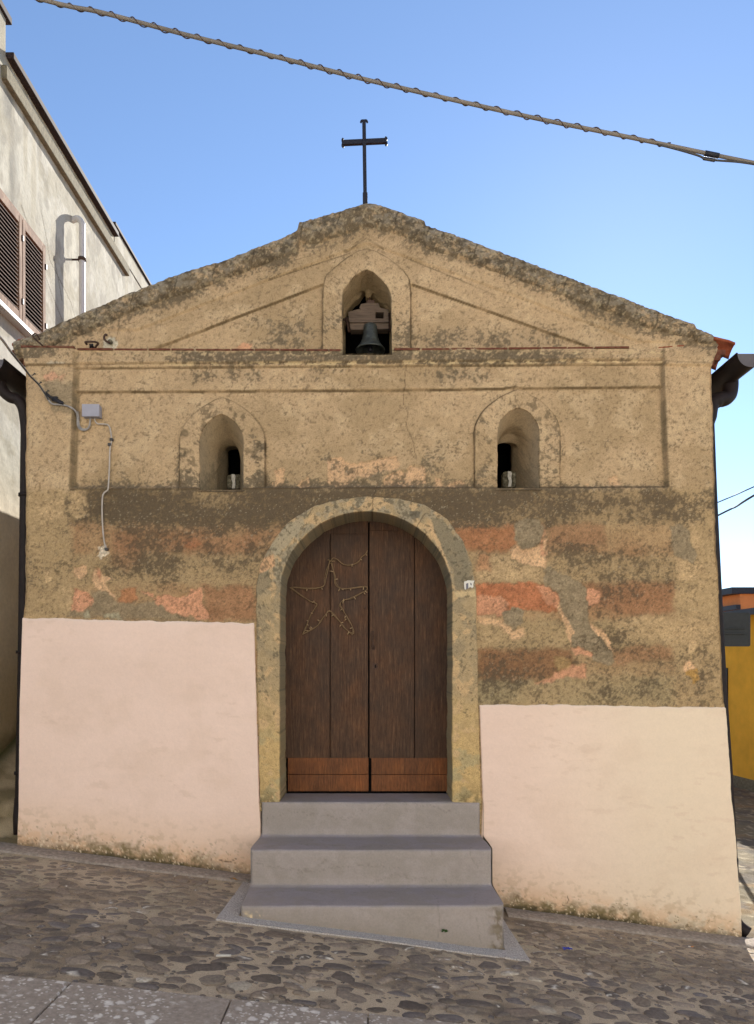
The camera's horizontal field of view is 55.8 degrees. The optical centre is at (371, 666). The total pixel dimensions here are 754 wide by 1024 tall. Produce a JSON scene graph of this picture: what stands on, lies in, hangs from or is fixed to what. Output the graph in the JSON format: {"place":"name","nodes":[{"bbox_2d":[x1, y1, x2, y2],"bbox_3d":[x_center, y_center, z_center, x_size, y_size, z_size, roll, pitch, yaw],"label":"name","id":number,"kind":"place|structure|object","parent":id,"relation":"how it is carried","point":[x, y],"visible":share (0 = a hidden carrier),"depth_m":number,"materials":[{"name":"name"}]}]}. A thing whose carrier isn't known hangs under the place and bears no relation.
{"place":"outdoors","nodes":[
{"label":"outdoors","id":0,"kind":"place"},
{"bbox_2d":[0,974,460,1023],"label":"slab path","id":1,"kind":"structure","parent":0,"point":[25,1000],"depth_m":3.45,"materials":[{"name":"grey stone"}]},
{"bbox_2d":[0,852,753,1023],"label":"cobbled street","id":2,"kind":"structure","parent":0,"point":[67,921],"depth_m":4.34,"materials":[{"name":"stone"}]},
{"bbox_2d":[216,954,230,956],"bbox_3d":[-0.853,1.660,4.092,0.084,0.006,0.020,0,0,0],"label":"paper strip","id":3,"kind":"object","parent":2,"relation":"on","point":[223,955],"visible":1,"depth_m":4.08,"materials":[{"name":"white paper"}]},
{"bbox_2d":[2,0,753,588],"label":"sky","id":4,"kind":"structure","parent":0,"point":[201,154],"materials":[{"name":"blue"}]},
{"bbox_2d":[36,0,753,164],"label":"overhead cable","id":5,"kind":"object","parent":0,"point":[707,154],"visible":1,"depth_m":4.50,"materials":[{"name":"rubber"}]},
{"bbox_2d":[718,494,753,515],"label":"overhead wire","id":6,"kind":"object","parent":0,"point":[745,500],"visible":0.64,"depth_m":10.99,"materials":[{"name":"black metal"}]},
{"bbox_2d":[718,486,753,502],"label":"overhead wire","id":7,"kind":"object","parent":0,"point":[736,494],"visible":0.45,"depth_m":11.28,"materials":[{"name":"grey metal"}]},
{"bbox_2d":[723,613,749,645],"bbox_3d":[4.567,0.860,9.347,0.836,3.140,0.090,0,0,0],"label":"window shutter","id":8,"kind":"object","parent":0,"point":[736,629],"visible":0.37,"depth_m":9.38,"materials":[{"name":"grey metal"}]},
{"bbox_2d":[734,786,753,937],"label":"lane","id":9,"kind":"structure","parent":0,"point":[744,807],"depth_m":8.91,"materials":[{"name":"grey stone"}]},
{"bbox_3d":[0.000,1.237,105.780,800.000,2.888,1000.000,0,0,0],"label":"ground","id":10,"kind":"structure","parent":0,"visible":0},
{"bbox_2d":[0,738,16,843],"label":"ramp","id":11,"kind":"structure","parent":10,"relation":"on","point":[7,770],"depth_m":6.47,"materials":[{"name":"beige concrete"}]},
{"bbox_2d":[0,0,151,752],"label":"house","id":12,"kind":"structure","parent":10,"relation":"on","point":[66,253],"depth_m":7.67,"materials":[{"name":"white paint"}]},
{"bbox_2d":[0,188,45,329],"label":"window frame","id":13,"kind":"structure","parent":12,"relation":"in","point":[1,191],"depth_m":7.70,"materials":[{"name":"wood"}]},
{"bbox_2d":[0,842,250,882],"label":"kerb","id":14,"kind":"structure","parent":10,"relation":"on","point":[13,848],"depth_m":5.60,"materials":[{"name":"grey concrete"}]},
{"bbox_2d":[241,793,503,949],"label":"front steps","id":15,"kind":"structure","parent":10,"relation":"on","point":[418,866],"depth_m":5.24,"materials":[{"name":"concrete"}]},
{"bbox_2d":[216,878,530,962],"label":"kerb","id":16,"kind":"structure","parent":10,"relation":"on","point":[231,911],"depth_m":4.75,"materials":[{"name":"stone"}]},
{"bbox_2d":[0,203,753,936],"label":"chapel","id":17,"kind":"structure","parent":10,"relation":"on","point":[548,691],"depth_m":5.73,"materials":[{"name":"paint"}]},
{"bbox_2d":[32,333,42,345],"bbox_3d":[-2.676,-2.616,5.697,0.089,0.105,0.020,0,0,0],"label":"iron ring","id":18,"kind":"object","parent":17,"relation":"on","point":[33,334],"visible":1,"depth_m":5.69,"materials":[{"name":"black metal"}]},
{"bbox_2d":[0,336,90,430],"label":"power cable","id":19,"kind":"object","parent":17,"relation":"attached to","point":[54,399],"visible":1,"depth_m":5.68,"materials":[{"name":"black metal"}]},
{"bbox_2d":[84,341,98,347],"bbox_3d":[-2.236,-2.575,5.707,0.119,0.037,0.115,0,0,0],"label":"iron ring","id":20,"kind":"object","parent":17,"relation":"attached to","point":[90,345],"visible":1,"depth_m":5.68,"materials":[{"name":"black metal"}]},
{"bbox_2d":[82,404,101,418],"bbox_3d":[-2.259,-2.057,5.747,0.140,0.101,0.066,0,0,0],"label":"junction box","id":21,"kind":"object","parent":17,"relation":"attached to","point":[92,411],"visible":1,"depth_m":5.71,"materials":[{"name":"grey plastic"}]},
{"bbox_2d":[94,418,112,550],"bbox_3d":[-2.171,-1.471,5.736,0.154,1.082,0.068,0,0,0],"label":"wall cable","id":22,"kind":"object","parent":17,"relation":"attached to","point":[104,492],"depth_m":5.72,"materials":[{"name":"grey plastic"}]},
{"bbox_2d":[103,333,112,344],"bbox_3d":[-2.122,-2.631,5.747,0.064,0.074,0.104,0,0,0],"label":"iron hook","id":23,"kind":"object","parent":17,"relation":"attached to","point":[110,341],"visible":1,"depth_m":5.71,"materials":[{"name":"metal"}]},
{"bbox_2d":[227,474,239,489],"bbox_3d":[-1.196,-1.597,6.197,0.124,0.135,0.106,0,0,0],"label":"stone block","id":24,"kind":"object","parent":17,"relation":"on","point":[233,481],"depth_m":6.15,"materials":[{"name":"grey stone"}]},
{"bbox_2d":[228,434,242,474],"bbox_3d":[-1.202,-1.723,6.593,0.332,0.682,0.575,0,0,0],"label":"window interior","id":25,"kind":"structure","parent":17,"relation":"in","point":[233,455],"depth_m":6.88,"materials":[{"name":"black"}]},
{"bbox_2d":[285,521,368,790],"bbox_3d":[-0.416,-0.161,6.129,0.773,2.462,0.052,0,0,0],"label":"door leaf","id":26,"kind":"structure","parent":17,"relation":"in","point":[326,678],"depth_m":6.12,"materials":[{"name":"brown wood"}]},
{"bbox_2d":[290,550,367,634],"bbox_3d":[-0.371,-0.632,6.096,0.671,0.727,0.022,0,0,0],"label":"star decoration","id":27,"kind":"object","parent":17,"relation":"attached to","point":[343,600],"visible":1,"depth_m":6.09,"materials":[{"name":"brown metal"}]},
{"bbox_2d":[341,119,387,203],"bbox_3d":[-0.061,-4.056,5.810,0.378,0.812,0.040,0,0,0],"label":"metal cross","id":28,"kind":"object","parent":17,"relation":"on","point":[363,141],"visible":0.97,"depth_m":5.79,"materials":[{"name":"black metal"}]},
{"bbox_2d":[286,523,445,792],"bbox_3d":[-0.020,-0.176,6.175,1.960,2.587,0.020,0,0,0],"label":"door back","id":29,"kind":"structure","parent":17,"relation":"in","point":[369,791],"depth_m":6.16,"materials":[{"name":"brown wood"}]},
{"bbox_2d":[343,297,390,353],"bbox_3d":[-0.040,-2.850,5.920,0.423,0.466,0.248,0,0,0],"label":"bell","id":30,"kind":"object","parent":17,"relation":"hanging from","point":[370,320],"visible":0.94,"depth_m":5.90,"materials":[{"name":"grey metal"}]},
{"bbox_2d":[370,521,447,790],"bbox_3d":[0.352,-0.161,6.119,0.746,2.462,0.072,0,0,0],"label":"door leaf","id":31,"kind":"structure","parent":17,"relation":"in","point":[394,766],"depth_m":6.12,"materials":[{"name":"brown paint"}]},
{"bbox_2d":[464,580,474,589],"bbox_3d":[0.781,-0.654,5.714,0.084,0.074,0.020,0,0,0],"label":"house number tile","id":32,"kind":"object","parent":17,"relation":"attached to","point":[468,584],"visible":1,"depth_m":5.71,"materials":[{"name":"white ceramic"}]},
{"bbox_2d":[497,443,510,487],"bbox_3d":[1.154,-1.723,6.593,0.332,0.682,0.575,0,0,0],"label":"window interior","id":33,"kind":"structure","parent":17,"relation":"in","point":[503,449],"depth_m":6.88,"materials":[{"name":"black"}]},
{"bbox_2d":[501,471,515,487],"bbox_3d":[1.189,-1.618,6.197,0.124,0.149,0.106,0,0,0],"label":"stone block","id":34,"kind":"object","parent":17,"relation":"on","point":[508,479],"depth_m":6.15,"materials":[{"name":"grey stone"}]},
{"bbox_2d":[504,907,753,948],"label":"kerb","id":35,"kind":"structure","parent":10,"relation":"on","point":[729,940],"depth_m":5.61,"materials":[{"name":"grey concrete"}]},
{"bbox_2d":[722,587,753,611],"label":"orange house","id":36,"kind":"structure","parent":10,"relation":"on","point":[736,598],"depth_m":21.08,"materials":[{"name":"paint"}]},
{"bbox_2d":[723,608,753,791],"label":"yellow house","id":37,"kind":"structure","parent":10,"relation":"on","point":[740,673],"depth_m":14.20,"materials":[{"name":"paint"}]},
{"bbox_2d":[726,668,727,692],"bbox_3d":[7.306,0.720,15.105,0.050,1.380,0.859,0,0,-6],"label":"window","id":38,"kind":"structure","parent":37,"relation":"in","point":[726,668],"depth_m":14.68,"materials":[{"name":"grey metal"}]}
]}

